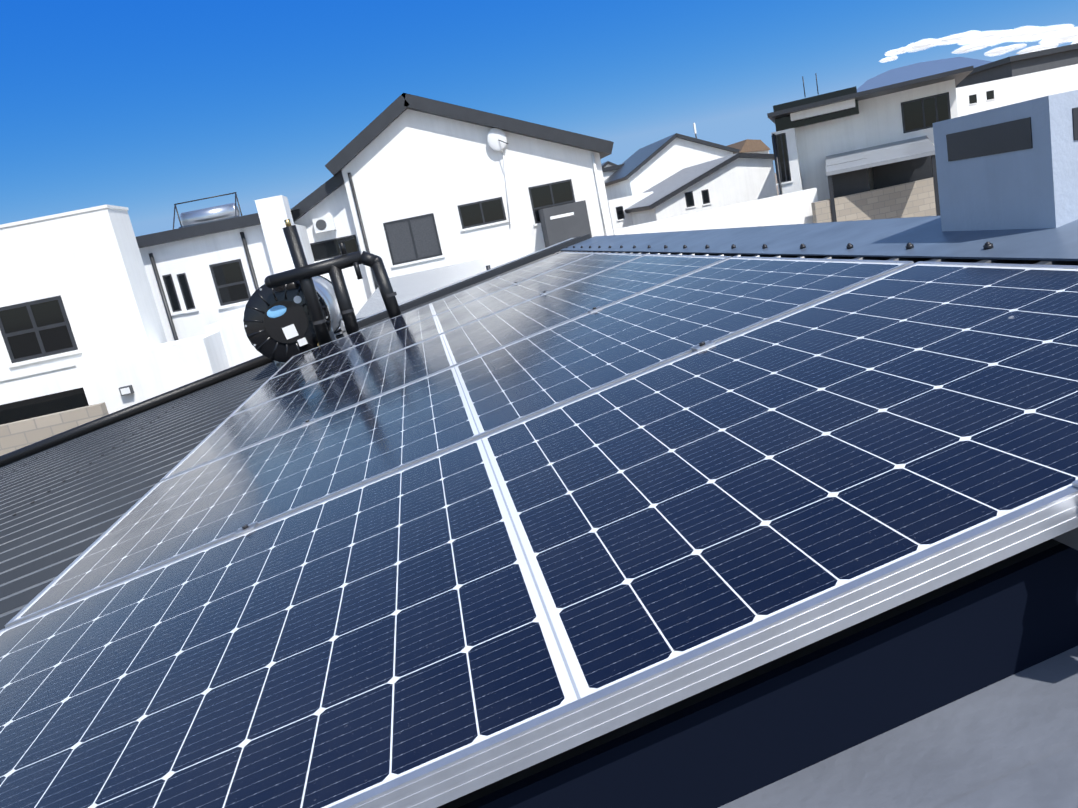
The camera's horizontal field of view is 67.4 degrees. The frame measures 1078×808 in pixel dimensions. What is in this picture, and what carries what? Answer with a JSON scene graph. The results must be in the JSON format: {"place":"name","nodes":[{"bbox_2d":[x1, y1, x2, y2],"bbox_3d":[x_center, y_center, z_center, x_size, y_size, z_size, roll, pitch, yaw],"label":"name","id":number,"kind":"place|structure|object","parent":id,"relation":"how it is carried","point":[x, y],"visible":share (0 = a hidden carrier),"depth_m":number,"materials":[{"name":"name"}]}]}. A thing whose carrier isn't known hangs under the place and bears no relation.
{"place":"outdoors","nodes":[
{"label":"outdoors","id":0,"kind":"place"},
{"bbox_2d":[0,402,108,455],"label":"block wall","id":1,"kind":"structure","parent":0,"point":[16,435],"depth_m":12.49,"materials":[{"name":"beige brick"}]},
{"bbox_2d":[0,204,229,424],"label":"house","id":2,"kind":"structure","parent":0,"point":[80,324],"depth_m":13.48,"materials":[{"name":"white paint"}]},
{"bbox_2d":[136,195,343,366],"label":"house","id":3,"kind":"structure","parent":0,"point":[206,278],"depth_m":16.98,"materials":[{"name":"white paint"}]},
{"bbox_2d":[173,192,241,228],"bbox_3d":[-7.835,-4.277,18.975,1.480,1.184,1.818,-13,13,-6],"label":"rooftop water heater","id":4,"kind":"object","parent":3,"relation":"on","point":[209,214],"visible":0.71,"depth_m":19.46,"materials":[{"name":"silver metal"}]},
{"bbox_2d":[356,253,527,318],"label":"wall","id":5,"kind":"structure","parent":0,"point":[407,287],"depth_m":15.74,"materials":[{"name":"white paint"}]},
{"bbox_2d":[291,94,613,315],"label":"house","id":6,"kind":"structure","parent":0,"point":[414,184],"depth_m":21.84,"materials":[{"name":"white paint"}]},
{"bbox_2d":[401,93,607,140],"bbox_3d":[-2.793,-8.424,26.906,7.547,2.177,11.450,-13,13,-6],"label":"house roof","id":7,"kind":"object","parent":6,"relation":"on","point":[403,94],"visible":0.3,"depth_m":21.37,"materials":[{"name":"grey metal"}]},
{"bbox_2d":[0,251,1077,807],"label":"roof sheet","id":8,"kind":"object","parent":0,"point":[46,537],"visible":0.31,"depth_m":3.59,"materials":[{"name":"grey metal"}]},
{"bbox_2d":[1,253,558,515],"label":"roof screws","id":9,"kind":"object","parent":8,"relation":"attached to","point":[32,502],"visible":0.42,"depth_m":5.41,"materials":[{"name":"grey metal"}]},
{"bbox_2d":[0,234,590,466],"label":"trim","id":10,"kind":"structure","parent":8,"relation":"on","point":[127,412],"depth_m":7.21,"materials":[{"name":"black"}]},
{"bbox_2d":[0,252,1077,807],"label":"solar panels","id":11,"kind":"object","parent":8,"relation":"on","point":[504,528],"visible":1,"depth_m":1.13,"materials":[{"name":"blue glass"}]},
{"bbox_2d":[243,219,401,369],"bbox_3d":[-1.760,-0.965,6.493,1.133,0.990,1.652,-22,13,-4],"label":"solar water heater","id":12,"kind":"object","parent":11,"relation":"on","point":[302,306],"visible":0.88,"depth_m":5.84,"materials":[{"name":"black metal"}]},
{"bbox_2d":[234,276,1077,549],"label":"panel clamps","id":13,"kind":"object","parent":11,"relation":"on","point":[1069,538],"visible":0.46,"depth_m":1.68,"materials":[{"name":"metal"}]},
{"bbox_2d":[459,543,1077,807],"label":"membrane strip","id":14,"kind":"object","parent":8,"relation":"on","point":[965,696],"depth_m":0.80,"materials":[{"name":"black"}]},
{"bbox_2d":[560,215,1077,260],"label":"roof ridge cap","id":15,"kind":"object","parent":8,"relation":"on","point":[919,237],"visible":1,"depth_m":2.77,"materials":[{"name":"grey metal"}]},
{"bbox_2d":[932,90,1077,230],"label":"vent box","id":16,"kind":"object","parent":8,"relation":"on","point":[1012,166],"visible":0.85,"depth_m":2.09,"materials":[{"name":"grey paint"}]},
{"bbox_2d":[0,0,1077,236],"label":"sky","id":17,"kind":"structure","parent":0,"point":[146,107],"materials":[{"name":"blue"}]},
{"bbox_2d":[601,161,616,167],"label":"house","id":18,"kind":"structure","parent":0,"point":[606,164],"depth_m":61.69,"materials":[{"name":"grey"}]},
{"bbox_2d":[775,173,778,194],"bbox_3d":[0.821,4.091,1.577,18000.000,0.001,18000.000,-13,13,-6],"label":"ground","id":19,"kind":"structure","parent":0,"point":[777,185],"depth_m":278.17,"materials":[{"name":"grey concrete"}]},
{"bbox_2d":[604,133,739,199],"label":"house","id":20,"kind":"structure","parent":19,"relation":"on","point":[642,170],"depth_m":44.67,"materials":[{"name":"white paint"}]},
{"bbox_2d":[624,153,776,224],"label":"house","id":21,"kind":"structure","parent":19,"relation":"on","point":[736,178],"depth_m":36.23,"materials":[{"name":"white paint"}]},
{"bbox_2d":[602,123,817,234],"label":"buildings","id":22,"kind":"structure","parent":19,"relation":"on","point":[790,208],"depth_m":25.91,"materials":[{"name":"white paint"}]},
{"bbox_2d":[811,177,935,222],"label":"block wall","id":23,"kind":"structure","parent":19,"relation":"on","point":[912,199],"depth_m":25.93,"materials":[{"name":"beige brick"}]},
{"bbox_2d":[767,66,973,221],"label":"house","id":24,"kind":"structure","parent":0,"point":[831,146],"depth_m":26.93,"materials":[{"name":"white paint"}]},
{"bbox_2d":[857,57,991,91],"bbox_3d":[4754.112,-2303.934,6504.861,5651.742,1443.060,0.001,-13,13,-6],"label":"mountain","id":25,"kind":"structure","parent":0,"point":[909,72],"depth_m":6160.24,"materials":[{"name":"blue"}]},
{"bbox_2d":[879,23,1077,62],"bbox_3d":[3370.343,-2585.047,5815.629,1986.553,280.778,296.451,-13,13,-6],"label":"cloud","id":26,"kind":"structure","parent":0,"point":[1053,36],"depth_m":5721.69,"materials":[{"name":"white"}]},
{"bbox_2d":[956,43,1077,116],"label":"buildings","id":27,"kind":"structure","parent":0,"point":[1010,80],"depth_m":64.17,"materials":[{"name":"white paint"}]}
]}

